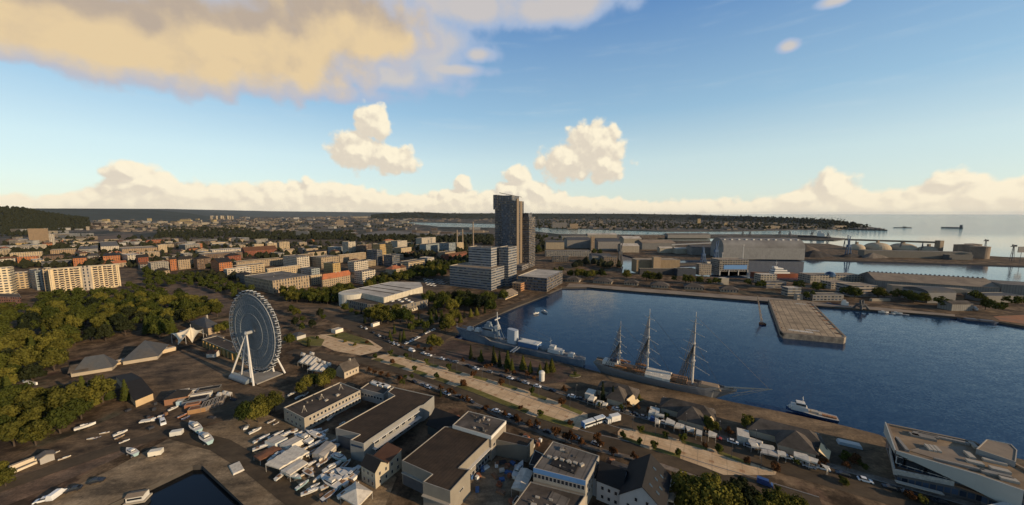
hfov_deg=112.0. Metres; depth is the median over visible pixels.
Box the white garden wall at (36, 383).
[22,380,37,384]
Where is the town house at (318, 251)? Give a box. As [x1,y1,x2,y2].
[304,249,326,255]
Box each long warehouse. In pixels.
[635,240,674,249]
[859,271,999,291]
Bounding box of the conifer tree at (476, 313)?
[474,307,479,315]
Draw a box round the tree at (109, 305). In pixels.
[97,303,114,311]
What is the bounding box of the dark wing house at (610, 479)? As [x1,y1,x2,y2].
[596,461,627,504]
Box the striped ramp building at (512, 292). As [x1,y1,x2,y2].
[499,288,517,299]
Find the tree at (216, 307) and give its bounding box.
[209,302,223,316]
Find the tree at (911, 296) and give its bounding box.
[904,292,921,302]
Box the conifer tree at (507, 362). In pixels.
[503,350,510,368]
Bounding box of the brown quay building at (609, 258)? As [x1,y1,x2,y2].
[602,256,616,264]
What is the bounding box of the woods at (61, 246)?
[0,217,411,251]
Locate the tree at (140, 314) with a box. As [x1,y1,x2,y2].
[134,311,146,322]
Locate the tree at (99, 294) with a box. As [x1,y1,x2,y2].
[92,291,109,299]
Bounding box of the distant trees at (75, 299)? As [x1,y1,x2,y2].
[5,234,1023,469]
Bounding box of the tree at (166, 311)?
[159,308,174,316]
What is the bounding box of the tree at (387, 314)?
[380,310,393,323]
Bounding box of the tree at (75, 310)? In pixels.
[68,306,91,315]
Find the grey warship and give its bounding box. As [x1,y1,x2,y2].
[456,312,584,366]
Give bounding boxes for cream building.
[265,265,300,273]
[309,274,321,284]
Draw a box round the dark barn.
[426,408,460,435]
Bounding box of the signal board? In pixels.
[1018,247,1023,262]
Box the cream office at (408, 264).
[400,259,424,269]
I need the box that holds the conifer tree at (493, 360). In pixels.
[491,345,495,363]
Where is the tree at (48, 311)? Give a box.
[41,306,60,318]
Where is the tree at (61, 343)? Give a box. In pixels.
[44,338,72,350]
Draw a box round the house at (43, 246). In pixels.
[17,244,46,248]
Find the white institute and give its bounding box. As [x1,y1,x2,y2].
[798,271,862,282]
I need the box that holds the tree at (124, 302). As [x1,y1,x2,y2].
[119,298,134,305]
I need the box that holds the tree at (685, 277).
[682,274,688,283]
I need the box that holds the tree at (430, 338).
[426,334,436,345]
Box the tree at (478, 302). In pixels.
[472,295,484,309]
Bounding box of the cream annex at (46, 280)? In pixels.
[42,267,50,291]
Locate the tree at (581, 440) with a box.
[578,437,585,444]
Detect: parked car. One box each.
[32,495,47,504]
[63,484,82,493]
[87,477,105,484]
[542,428,551,433]
[591,440,601,446]
[639,414,647,418]
[727,438,738,444]
[743,442,755,448]
[783,454,792,460]
[801,462,816,469]
[817,464,830,471]
[834,470,850,477]
[857,475,873,483]
[881,483,899,491]
[900,488,917,495]
[929,497,949,504]
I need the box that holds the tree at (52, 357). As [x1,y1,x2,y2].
[36,347,69,370]
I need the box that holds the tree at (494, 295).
[490,291,497,298]
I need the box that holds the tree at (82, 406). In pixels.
[62,398,94,418]
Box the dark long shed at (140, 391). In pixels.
[115,373,153,406]
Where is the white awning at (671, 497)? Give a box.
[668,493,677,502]
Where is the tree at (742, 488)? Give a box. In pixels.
[728,479,750,504]
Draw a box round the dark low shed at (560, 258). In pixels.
[552,255,568,261]
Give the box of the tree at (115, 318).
[109,313,123,326]
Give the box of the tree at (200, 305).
[196,302,208,307]
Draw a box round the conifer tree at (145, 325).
[141,315,148,334]
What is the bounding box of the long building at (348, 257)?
[337,252,365,262]
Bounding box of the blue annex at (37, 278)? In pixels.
[29,268,44,289]
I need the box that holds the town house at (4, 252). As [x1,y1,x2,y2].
[0,249,11,254]
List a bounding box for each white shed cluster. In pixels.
[657,247,671,252]
[672,247,686,253]
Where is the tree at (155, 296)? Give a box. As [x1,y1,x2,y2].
[148,291,161,300]
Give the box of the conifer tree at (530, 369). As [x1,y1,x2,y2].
[528,361,532,372]
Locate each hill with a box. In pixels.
[32,208,209,220]
[59,208,242,217]
[181,209,389,215]
[371,212,852,226]
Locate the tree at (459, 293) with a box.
[456,289,465,296]
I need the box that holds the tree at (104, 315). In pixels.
[90,313,108,321]
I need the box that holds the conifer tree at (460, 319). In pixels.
[458,313,462,322]
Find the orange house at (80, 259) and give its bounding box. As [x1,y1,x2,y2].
[73,255,86,266]
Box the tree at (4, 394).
[0,387,21,397]
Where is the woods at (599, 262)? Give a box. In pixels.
[436,233,621,267]
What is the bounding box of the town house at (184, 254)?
[180,253,192,255]
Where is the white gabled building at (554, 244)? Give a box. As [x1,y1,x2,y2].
[545,240,563,248]
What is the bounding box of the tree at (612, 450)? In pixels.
[608,446,617,456]
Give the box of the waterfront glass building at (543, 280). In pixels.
[518,269,562,291]
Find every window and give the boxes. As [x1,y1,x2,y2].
[895,456,907,465]
[903,458,910,466]
[910,460,920,470]
[917,464,927,472]
[930,471,941,476]
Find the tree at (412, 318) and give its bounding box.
[408,314,414,322]
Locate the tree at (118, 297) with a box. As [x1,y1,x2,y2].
[114,293,125,301]
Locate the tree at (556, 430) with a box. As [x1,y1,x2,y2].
[550,426,560,435]
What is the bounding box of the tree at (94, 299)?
[85,297,100,306]
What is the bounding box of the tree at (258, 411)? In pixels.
[246,402,270,422]
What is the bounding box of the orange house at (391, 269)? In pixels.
[386,264,400,273]
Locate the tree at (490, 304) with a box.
[485,299,496,312]
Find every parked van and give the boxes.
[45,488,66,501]
[159,417,165,425]
[757,475,772,487]
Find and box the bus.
[581,414,605,428]
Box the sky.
[0,0,1023,214]
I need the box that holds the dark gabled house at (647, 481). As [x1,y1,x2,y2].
[618,453,670,504]
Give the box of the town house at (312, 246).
[308,245,321,247]
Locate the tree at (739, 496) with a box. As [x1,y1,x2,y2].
[719,480,747,504]
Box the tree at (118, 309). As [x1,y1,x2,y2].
[114,305,124,313]
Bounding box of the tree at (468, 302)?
[464,296,473,306]
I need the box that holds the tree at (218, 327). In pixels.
[213,324,225,333]
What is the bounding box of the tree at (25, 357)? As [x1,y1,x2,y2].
[7,345,42,366]
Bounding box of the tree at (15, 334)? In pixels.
[1,328,36,347]
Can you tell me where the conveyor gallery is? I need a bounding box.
[843,239,943,250]
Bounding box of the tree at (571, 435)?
[566,429,577,442]
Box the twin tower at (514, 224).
[493,192,534,270]
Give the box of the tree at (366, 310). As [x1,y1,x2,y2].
[362,306,370,320]
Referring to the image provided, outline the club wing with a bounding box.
[360,380,392,403]
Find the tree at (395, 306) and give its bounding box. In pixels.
[391,303,401,309]
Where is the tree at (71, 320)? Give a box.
[64,314,82,327]
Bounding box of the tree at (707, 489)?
[692,476,723,504]
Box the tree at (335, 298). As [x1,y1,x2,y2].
[331,294,338,303]
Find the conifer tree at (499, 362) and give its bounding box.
[497,350,501,366]
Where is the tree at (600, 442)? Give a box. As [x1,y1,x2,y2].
[595,437,604,448]
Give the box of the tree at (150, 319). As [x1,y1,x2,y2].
[146,315,160,325]
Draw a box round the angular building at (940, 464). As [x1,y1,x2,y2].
[883,422,1023,504]
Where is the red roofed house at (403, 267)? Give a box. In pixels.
[400,264,405,271]
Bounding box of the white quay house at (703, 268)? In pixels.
[695,263,711,274]
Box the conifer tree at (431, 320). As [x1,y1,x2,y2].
[429,311,434,323]
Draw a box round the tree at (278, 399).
[266,390,284,410]
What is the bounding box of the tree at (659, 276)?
[655,272,662,279]
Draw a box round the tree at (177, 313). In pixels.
[174,308,184,321]
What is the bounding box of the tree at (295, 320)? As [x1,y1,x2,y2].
[291,317,298,325]
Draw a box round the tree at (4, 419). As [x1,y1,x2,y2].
[0,414,18,428]
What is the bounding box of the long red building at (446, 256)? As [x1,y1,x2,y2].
[441,251,466,259]
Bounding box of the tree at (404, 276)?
[401,273,407,279]
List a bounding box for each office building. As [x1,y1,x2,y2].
[283,255,309,266]
[309,255,338,267]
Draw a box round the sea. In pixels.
[409,214,1023,459]
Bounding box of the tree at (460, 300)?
[454,296,463,308]
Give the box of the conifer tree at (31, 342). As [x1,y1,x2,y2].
[26,335,38,352]
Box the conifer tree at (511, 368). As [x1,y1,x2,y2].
[509,359,514,370]
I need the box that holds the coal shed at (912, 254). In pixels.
[858,249,971,258]
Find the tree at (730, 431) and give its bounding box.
[724,426,734,436]
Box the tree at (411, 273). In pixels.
[407,270,415,280]
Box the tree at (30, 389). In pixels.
[19,387,43,396]
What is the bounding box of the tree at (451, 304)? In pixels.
[445,298,458,310]
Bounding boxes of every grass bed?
[296,336,323,345]
[327,332,374,345]
[390,363,405,368]
[413,370,427,375]
[425,362,438,366]
[434,377,449,383]
[448,369,461,373]
[456,385,528,413]
[473,375,487,380]
[501,383,517,389]
[531,393,546,399]
[536,414,574,428]
[561,404,582,414]
[569,374,580,377]
[621,437,640,445]
[638,430,667,439]
[652,448,679,457]
[681,440,706,449]
[718,452,750,465]
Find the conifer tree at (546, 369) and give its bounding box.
[543,361,549,372]
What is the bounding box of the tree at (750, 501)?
[742,492,758,504]
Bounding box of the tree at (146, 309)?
[134,306,151,314]
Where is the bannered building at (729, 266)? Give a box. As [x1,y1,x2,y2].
[710,258,748,274]
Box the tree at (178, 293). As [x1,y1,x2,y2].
[173,291,184,297]
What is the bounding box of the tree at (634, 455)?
[630,451,638,458]
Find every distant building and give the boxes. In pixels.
[56,233,72,237]
[81,233,93,235]
[126,241,144,243]
[336,220,343,224]
[474,230,483,232]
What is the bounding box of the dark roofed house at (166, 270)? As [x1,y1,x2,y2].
[154,267,169,274]
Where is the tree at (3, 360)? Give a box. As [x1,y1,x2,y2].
[0,352,13,368]
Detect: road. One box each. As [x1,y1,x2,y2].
[0,406,236,491]
[167,428,318,504]
[286,349,821,504]
[310,311,961,504]
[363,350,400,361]
[408,293,548,355]
[566,283,954,315]
[581,414,624,438]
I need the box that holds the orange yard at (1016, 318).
[993,315,1023,323]
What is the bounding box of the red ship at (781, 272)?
[750,262,797,277]
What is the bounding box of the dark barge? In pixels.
[957,317,998,323]
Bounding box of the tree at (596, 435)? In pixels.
[593,432,600,439]
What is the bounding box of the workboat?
[786,396,838,422]
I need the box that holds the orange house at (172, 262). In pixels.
[168,256,176,270]
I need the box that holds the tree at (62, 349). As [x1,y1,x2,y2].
[42,347,68,358]
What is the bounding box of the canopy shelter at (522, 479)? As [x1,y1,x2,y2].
[511,468,532,496]
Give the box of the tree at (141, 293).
[134,291,147,299]
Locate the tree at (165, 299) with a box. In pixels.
[157,294,173,307]
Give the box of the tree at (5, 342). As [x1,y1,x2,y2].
[0,336,16,350]
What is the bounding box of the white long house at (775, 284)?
[760,280,786,287]
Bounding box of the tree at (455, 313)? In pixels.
[448,308,460,319]
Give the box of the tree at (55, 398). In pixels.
[44,388,78,415]
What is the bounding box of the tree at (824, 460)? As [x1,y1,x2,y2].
[819,458,828,464]
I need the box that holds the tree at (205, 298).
[199,296,209,302]
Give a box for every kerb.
[407,360,628,430]
[408,376,584,443]
[420,353,965,504]
[429,374,818,496]
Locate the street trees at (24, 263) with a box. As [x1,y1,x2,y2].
[0,239,470,281]
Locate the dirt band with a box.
[0,444,142,504]
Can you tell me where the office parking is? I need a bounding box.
[418,276,451,292]
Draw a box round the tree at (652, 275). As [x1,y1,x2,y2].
[647,272,656,281]
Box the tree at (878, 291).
[871,286,886,297]
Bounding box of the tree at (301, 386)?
[294,380,306,393]
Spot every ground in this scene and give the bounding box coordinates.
[0,216,1023,504]
[30,351,289,469]
[291,301,447,344]
[463,457,525,504]
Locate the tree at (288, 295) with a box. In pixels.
[284,292,294,299]
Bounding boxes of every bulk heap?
[805,245,819,251]
[805,250,832,257]
[839,253,861,257]
[862,253,887,257]
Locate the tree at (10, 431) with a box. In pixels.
[0,419,24,446]
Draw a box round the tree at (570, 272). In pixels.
[567,269,573,275]
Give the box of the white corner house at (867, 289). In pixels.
[835,282,876,296]
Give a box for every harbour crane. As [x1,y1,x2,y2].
[617,241,622,264]
[700,247,705,261]
[713,241,718,257]
[845,235,851,253]
[853,300,869,309]
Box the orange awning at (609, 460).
[606,457,614,463]
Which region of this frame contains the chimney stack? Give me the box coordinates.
[472,222,473,245]
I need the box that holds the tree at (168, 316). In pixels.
[161,314,175,321]
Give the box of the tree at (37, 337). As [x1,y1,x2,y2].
[34,334,43,344]
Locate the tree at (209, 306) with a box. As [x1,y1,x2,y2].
[204,303,212,315]
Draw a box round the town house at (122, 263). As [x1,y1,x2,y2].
[105,260,126,266]
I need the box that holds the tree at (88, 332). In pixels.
[82,327,97,340]
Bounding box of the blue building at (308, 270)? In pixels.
[301,266,319,274]
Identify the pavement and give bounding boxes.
[403,376,721,484]
[426,353,981,504]
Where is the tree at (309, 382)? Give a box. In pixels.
[301,374,312,386]
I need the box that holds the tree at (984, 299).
[980,296,991,309]
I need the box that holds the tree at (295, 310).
[291,307,301,314]
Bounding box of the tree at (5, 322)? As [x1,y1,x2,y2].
[0,319,12,327]
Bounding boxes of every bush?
[460,379,466,385]
[498,378,504,384]
[537,409,543,415]
[558,397,565,404]
[620,430,626,437]
[637,425,643,431]
[650,440,658,448]
[675,448,681,454]
[678,433,687,440]
[714,443,723,451]
[743,456,750,462]
[770,460,780,471]
[839,477,849,485]
[841,450,850,457]
[852,453,861,461]
[903,490,917,500]
[917,493,928,503]
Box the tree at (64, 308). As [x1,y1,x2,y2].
[49,303,70,312]
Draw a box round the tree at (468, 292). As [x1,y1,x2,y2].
[465,289,470,297]
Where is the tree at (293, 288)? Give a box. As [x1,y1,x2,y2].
[288,285,297,291]
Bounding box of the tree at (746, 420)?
[741,413,754,429]
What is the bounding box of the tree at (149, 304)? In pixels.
[142,300,158,310]
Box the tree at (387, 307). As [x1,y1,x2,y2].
[382,305,390,310]
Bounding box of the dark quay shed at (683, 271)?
[674,268,695,275]
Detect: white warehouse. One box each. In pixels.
[618,243,638,252]
[619,236,641,242]
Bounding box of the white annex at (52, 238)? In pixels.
[49,234,55,244]
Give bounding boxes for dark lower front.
[639,268,674,274]
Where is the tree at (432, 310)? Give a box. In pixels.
[427,307,434,314]
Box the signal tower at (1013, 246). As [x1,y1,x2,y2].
[1009,244,1016,260]
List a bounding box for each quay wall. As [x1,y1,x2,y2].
[110,222,1023,504]
[869,298,890,300]
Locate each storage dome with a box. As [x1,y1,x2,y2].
[847,242,865,249]
[864,240,891,249]
[890,242,917,250]
[918,244,937,250]
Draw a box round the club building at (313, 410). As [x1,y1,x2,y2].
[284,382,360,429]
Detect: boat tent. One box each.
[265,445,309,471]
[281,459,307,481]
[312,441,336,463]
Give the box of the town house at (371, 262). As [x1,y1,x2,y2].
[368,259,375,266]
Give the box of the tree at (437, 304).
[432,299,442,310]
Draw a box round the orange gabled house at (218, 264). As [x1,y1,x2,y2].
[210,257,232,272]
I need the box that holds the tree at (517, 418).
[514,416,522,423]
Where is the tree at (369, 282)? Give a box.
[363,279,373,286]
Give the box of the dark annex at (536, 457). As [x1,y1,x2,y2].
[529,450,542,477]
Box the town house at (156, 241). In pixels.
[145,239,163,243]
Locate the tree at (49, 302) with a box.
[45,299,57,304]
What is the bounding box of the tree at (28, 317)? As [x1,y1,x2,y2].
[17,310,41,323]
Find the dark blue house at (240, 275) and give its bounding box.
[236,271,252,282]
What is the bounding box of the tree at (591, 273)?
[589,270,594,277]
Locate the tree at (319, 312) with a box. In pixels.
[316,308,323,315]
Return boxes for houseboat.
[123,488,152,504]
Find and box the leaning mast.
[757,296,765,324]
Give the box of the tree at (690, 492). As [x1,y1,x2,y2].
[674,476,710,504]
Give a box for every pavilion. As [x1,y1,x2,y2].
[72,354,118,376]
[121,340,168,364]
[190,315,219,334]
[203,334,224,338]
[566,276,581,282]
[592,277,613,283]
[624,279,638,285]
[650,281,669,288]
[683,283,704,290]
[719,285,739,292]
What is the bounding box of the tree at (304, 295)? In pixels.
[301,290,308,301]
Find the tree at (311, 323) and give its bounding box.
[308,319,316,326]
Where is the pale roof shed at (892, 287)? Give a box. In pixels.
[886,284,970,297]
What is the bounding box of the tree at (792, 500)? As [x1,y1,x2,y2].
[781,493,800,504]
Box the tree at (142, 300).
[136,297,150,305]
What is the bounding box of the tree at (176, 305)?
[172,301,182,309]
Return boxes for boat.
[74,421,95,430]
[112,429,127,436]
[126,447,138,457]
[189,420,202,433]
[198,431,213,444]
[248,427,260,434]
[252,433,269,443]
[252,444,267,451]
[267,450,284,461]
[268,430,283,438]
[274,472,283,480]
[280,428,297,436]
[284,472,300,480]
[294,433,313,445]
[295,479,308,490]
[301,486,319,496]
[302,460,316,468]
[302,468,313,478]
[305,428,321,434]
[306,430,325,440]
[306,447,317,456]
[306,482,319,489]
[308,437,327,447]
[313,428,328,439]
[313,471,328,482]
[316,456,330,466]
[319,443,339,461]
[320,484,328,491]
[320,487,338,502]
[321,475,341,489]
[322,460,341,472]
[324,466,342,475]
[329,473,348,487]
[330,452,346,462]
[336,469,357,481]
[336,481,358,499]
[340,458,350,468]
[342,465,360,479]
[342,467,359,474]
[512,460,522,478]
[827,300,850,306]
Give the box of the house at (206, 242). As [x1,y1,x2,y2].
[196,240,216,244]
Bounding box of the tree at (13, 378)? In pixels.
[0,367,18,388]
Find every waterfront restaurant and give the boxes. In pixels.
[585,380,639,407]
[648,397,717,442]
[736,418,830,474]
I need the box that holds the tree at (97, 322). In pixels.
[89,315,106,328]
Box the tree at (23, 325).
[14,321,32,329]
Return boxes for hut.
[36,450,55,464]
[162,390,191,405]
[176,397,189,405]
[181,394,209,406]
[184,401,201,409]
[187,405,205,414]
[188,385,212,392]
[190,390,212,396]
[197,384,221,393]
[200,400,209,411]
[204,399,213,409]
[205,350,220,357]
[209,397,217,407]
[212,396,220,406]
[217,395,225,404]
[265,435,287,447]
[611,460,627,469]
[794,293,802,299]
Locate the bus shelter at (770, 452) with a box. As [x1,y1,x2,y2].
[760,449,779,458]
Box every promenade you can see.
[315,334,381,354]
[372,353,587,429]
[618,428,775,474]
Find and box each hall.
[41,259,71,266]
[202,336,242,359]
[241,245,276,255]
[338,282,422,306]
[347,293,427,310]
[401,426,490,504]
[512,281,523,290]
[552,223,566,227]
[561,236,587,239]
[564,237,590,247]
[586,233,616,237]
[589,253,610,261]
[594,238,620,249]
[631,258,679,272]
[761,226,779,228]
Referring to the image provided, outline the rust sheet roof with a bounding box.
[253,446,281,464]
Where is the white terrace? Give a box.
[223,266,250,277]
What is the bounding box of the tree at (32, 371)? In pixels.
[18,363,47,380]
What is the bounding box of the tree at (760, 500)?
[753,492,775,504]
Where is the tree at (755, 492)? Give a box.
[745,485,763,504]
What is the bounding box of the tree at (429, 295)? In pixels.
[421,290,434,304]
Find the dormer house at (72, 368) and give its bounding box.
[68,364,88,376]
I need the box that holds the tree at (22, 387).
[4,381,34,395]
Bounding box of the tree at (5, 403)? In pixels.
[0,401,11,416]
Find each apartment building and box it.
[323,261,340,272]
[347,260,367,271]
[354,268,375,283]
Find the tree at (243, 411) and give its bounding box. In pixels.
[233,400,256,423]
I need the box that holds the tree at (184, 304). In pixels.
[178,300,195,309]
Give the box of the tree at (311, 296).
[306,292,316,302]
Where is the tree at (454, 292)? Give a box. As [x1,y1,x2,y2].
[451,290,456,298]
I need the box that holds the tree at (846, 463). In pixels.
[841,461,850,469]
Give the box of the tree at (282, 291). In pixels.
[280,289,285,297]
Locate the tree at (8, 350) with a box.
[0,347,14,356]
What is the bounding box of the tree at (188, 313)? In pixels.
[180,307,197,323]
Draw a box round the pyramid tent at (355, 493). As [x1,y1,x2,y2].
[340,481,372,504]
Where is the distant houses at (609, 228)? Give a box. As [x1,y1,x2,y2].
[413,218,843,229]
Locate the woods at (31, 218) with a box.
[0,205,90,235]
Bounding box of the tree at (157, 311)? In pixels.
[151,307,163,315]
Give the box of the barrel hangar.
[710,238,804,259]
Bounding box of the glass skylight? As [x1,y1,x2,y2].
[836,438,862,449]
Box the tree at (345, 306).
[341,302,348,309]
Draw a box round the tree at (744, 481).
[729,475,753,491]
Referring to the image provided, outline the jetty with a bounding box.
[768,299,845,343]
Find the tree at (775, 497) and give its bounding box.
[761,487,789,504]
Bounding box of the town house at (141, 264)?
[138,260,169,268]
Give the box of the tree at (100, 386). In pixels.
[88,374,116,402]
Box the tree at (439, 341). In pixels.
[432,337,443,345]
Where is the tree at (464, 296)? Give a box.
[460,293,468,305]
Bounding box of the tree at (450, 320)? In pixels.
[442,316,455,328]
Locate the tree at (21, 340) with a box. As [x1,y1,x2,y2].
[12,334,35,347]
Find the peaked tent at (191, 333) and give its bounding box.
[171,324,206,343]
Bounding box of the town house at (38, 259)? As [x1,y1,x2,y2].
[30,258,43,261]
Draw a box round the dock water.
[121,470,240,504]
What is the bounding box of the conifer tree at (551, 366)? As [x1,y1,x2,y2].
[548,358,555,371]
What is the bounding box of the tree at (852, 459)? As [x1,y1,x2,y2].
[848,456,858,465]
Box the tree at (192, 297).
[188,294,198,298]
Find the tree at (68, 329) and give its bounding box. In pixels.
[50,324,80,337]
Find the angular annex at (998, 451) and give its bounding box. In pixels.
[975,439,1016,466]
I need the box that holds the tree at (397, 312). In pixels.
[395,309,400,321]
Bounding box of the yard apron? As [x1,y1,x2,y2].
[36,414,396,504]
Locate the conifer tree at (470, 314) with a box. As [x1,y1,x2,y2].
[468,308,473,316]
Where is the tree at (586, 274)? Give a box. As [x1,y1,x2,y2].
[582,270,589,277]
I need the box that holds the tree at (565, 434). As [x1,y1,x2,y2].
[561,432,568,440]
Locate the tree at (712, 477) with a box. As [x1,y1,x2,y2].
[699,471,720,499]
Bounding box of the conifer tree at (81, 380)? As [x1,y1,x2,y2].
[78,375,89,397]
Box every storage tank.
[953,244,957,250]
[958,244,977,251]
[969,246,990,258]
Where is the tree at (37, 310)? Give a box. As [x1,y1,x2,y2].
[25,306,43,314]
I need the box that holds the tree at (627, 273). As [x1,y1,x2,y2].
[622,268,631,279]
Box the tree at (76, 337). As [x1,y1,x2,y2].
[67,333,82,344]
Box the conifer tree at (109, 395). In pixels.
[103,389,117,400]
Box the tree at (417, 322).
[412,319,420,328]
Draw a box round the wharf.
[680,262,704,265]
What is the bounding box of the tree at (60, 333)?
[44,329,67,338]
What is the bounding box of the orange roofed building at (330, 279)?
[320,270,351,286]
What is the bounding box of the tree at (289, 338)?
[283,333,295,344]
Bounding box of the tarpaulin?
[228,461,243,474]
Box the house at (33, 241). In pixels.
[19,240,39,243]
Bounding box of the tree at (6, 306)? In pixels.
[0,302,18,312]
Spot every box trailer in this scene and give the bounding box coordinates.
[139,418,150,423]
[147,447,163,456]
[169,428,183,436]
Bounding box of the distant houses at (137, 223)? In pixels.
[90,216,412,231]
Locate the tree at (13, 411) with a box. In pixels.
[0,405,23,419]
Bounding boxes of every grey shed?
[336,387,433,461]
[545,250,590,256]
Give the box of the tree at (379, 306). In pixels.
[372,303,384,308]
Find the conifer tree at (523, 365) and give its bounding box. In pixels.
[519,355,527,369]
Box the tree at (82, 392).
[65,381,90,399]
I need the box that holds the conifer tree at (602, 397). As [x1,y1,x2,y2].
[599,381,605,400]
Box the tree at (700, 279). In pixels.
[696,276,704,283]
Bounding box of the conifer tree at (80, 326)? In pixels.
[76,313,85,329]
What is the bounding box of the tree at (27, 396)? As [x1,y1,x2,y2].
[13,390,36,408]
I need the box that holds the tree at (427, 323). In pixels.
[421,320,429,328]
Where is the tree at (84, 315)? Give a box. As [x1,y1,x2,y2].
[75,310,92,324]
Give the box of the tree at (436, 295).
[433,292,438,301]
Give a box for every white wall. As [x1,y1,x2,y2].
[8,456,36,468]
[16,461,36,471]
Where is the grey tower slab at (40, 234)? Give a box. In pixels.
[27,228,48,241]
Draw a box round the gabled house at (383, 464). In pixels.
[360,442,401,488]
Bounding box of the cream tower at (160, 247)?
[157,245,166,252]
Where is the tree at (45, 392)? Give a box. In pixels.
[35,385,66,399]
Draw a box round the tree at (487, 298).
[483,294,491,306]
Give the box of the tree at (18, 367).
[3,364,23,374]
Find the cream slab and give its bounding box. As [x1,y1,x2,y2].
[0,266,17,293]
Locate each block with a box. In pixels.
[0,245,16,247]
[0,293,21,304]
[10,251,42,257]
[15,271,30,288]
[17,255,38,262]
[22,246,39,248]
[43,253,64,259]
[48,264,120,290]
[50,248,76,253]
[76,236,97,239]
[78,245,97,252]
[100,241,118,250]
[119,246,157,252]
[121,253,139,260]
[136,254,148,263]
[140,251,159,256]
[148,261,168,272]
[176,255,193,269]
[179,243,199,249]
[193,255,210,268]
[198,251,242,258]
[209,248,240,251]
[224,252,240,260]
[230,242,249,244]
[233,263,264,272]
[234,257,282,265]
[265,243,276,247]
[277,241,289,248]
[282,248,294,253]
[298,247,304,253]
[328,246,341,253]
[342,241,355,253]
[356,244,371,251]
[367,249,382,265]
[372,243,392,254]
[391,240,406,247]
[394,247,410,252]
[416,237,435,243]
[419,243,438,251]
[438,251,454,256]
[439,242,455,251]
[450,262,503,290]
[452,411,505,460]
[455,242,463,248]
[469,246,498,266]
[496,431,533,461]
[499,246,516,285]
[514,481,584,504]
[533,441,598,504]
[569,224,577,228]
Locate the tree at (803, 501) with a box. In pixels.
[792,493,808,504]
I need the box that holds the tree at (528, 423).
[525,419,532,426]
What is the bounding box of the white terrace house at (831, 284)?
[821,280,847,288]
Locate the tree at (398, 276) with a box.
[395,272,401,280]
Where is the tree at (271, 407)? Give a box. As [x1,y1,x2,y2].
[264,396,274,410]
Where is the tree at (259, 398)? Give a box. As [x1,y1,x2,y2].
[247,393,268,408]
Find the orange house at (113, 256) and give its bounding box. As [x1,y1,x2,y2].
[103,252,120,260]
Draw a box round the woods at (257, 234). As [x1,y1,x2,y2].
[117,226,491,241]
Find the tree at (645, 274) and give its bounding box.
[641,270,650,279]
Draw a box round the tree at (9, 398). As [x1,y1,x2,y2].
[0,394,17,404]
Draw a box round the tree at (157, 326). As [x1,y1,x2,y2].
[148,317,170,338]
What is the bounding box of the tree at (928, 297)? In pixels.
[919,292,931,302]
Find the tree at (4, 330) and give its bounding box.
[0,325,16,336]
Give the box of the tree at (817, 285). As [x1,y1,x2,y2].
[810,281,822,291]
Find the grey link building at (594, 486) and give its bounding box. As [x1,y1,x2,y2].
[593,470,597,495]
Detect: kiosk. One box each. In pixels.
[290,332,305,339]
[331,327,342,333]
[539,370,544,381]
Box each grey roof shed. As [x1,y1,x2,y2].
[901,286,955,302]
[965,292,1022,301]
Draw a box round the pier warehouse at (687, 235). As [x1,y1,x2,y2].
[664,233,710,237]
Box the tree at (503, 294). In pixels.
[498,289,507,298]
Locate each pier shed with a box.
[632,235,664,237]
[942,254,972,259]
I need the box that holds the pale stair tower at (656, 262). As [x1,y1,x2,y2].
[651,257,660,267]
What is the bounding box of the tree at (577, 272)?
[574,269,580,276]
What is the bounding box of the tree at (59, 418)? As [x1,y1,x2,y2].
[42,406,77,433]
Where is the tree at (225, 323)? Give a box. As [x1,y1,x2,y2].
[220,320,230,331]
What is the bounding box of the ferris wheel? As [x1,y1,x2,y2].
[228,290,285,385]
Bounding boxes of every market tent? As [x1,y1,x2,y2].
[298,355,318,368]
[307,362,327,373]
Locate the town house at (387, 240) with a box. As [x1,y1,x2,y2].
[383,239,393,242]
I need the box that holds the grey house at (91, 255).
[87,252,98,258]
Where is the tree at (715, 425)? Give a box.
[705,417,721,430]
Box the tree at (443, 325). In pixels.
[439,321,450,331]
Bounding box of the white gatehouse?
[717,277,728,284]
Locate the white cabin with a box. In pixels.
[371,321,379,326]
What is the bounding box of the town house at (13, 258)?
[0,256,17,262]
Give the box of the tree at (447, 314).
[442,313,452,320]
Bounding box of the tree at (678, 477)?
[669,469,697,504]
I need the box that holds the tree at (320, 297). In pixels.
[316,294,323,301]
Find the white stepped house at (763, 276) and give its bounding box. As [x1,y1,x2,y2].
[754,273,776,281]
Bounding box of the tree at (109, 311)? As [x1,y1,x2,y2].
[99,307,115,320]
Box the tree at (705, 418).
[703,415,712,426]
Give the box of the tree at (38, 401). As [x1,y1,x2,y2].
[17,396,48,418]
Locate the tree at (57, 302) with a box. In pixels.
[50,300,65,305]
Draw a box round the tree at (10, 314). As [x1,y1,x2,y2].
[0,309,18,321]
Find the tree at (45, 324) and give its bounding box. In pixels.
[39,317,58,330]
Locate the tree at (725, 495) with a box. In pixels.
[699,472,738,504]
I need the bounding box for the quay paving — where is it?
[432,338,894,480]
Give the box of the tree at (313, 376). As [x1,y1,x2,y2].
[310,373,317,386]
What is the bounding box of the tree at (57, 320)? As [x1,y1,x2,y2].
[47,311,70,328]
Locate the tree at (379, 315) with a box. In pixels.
[374,309,386,323]
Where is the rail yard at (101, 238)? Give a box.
[67,234,132,243]
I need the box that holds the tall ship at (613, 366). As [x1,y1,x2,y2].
[593,312,771,397]
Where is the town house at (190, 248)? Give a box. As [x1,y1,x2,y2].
[187,247,201,250]
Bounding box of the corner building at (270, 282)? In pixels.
[244,271,309,293]
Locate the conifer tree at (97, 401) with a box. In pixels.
[85,387,102,405]
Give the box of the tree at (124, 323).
[114,316,136,334]
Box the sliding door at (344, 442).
[338,435,350,449]
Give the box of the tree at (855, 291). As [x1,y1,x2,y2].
[847,286,862,298]
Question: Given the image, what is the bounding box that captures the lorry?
[605,412,620,424]

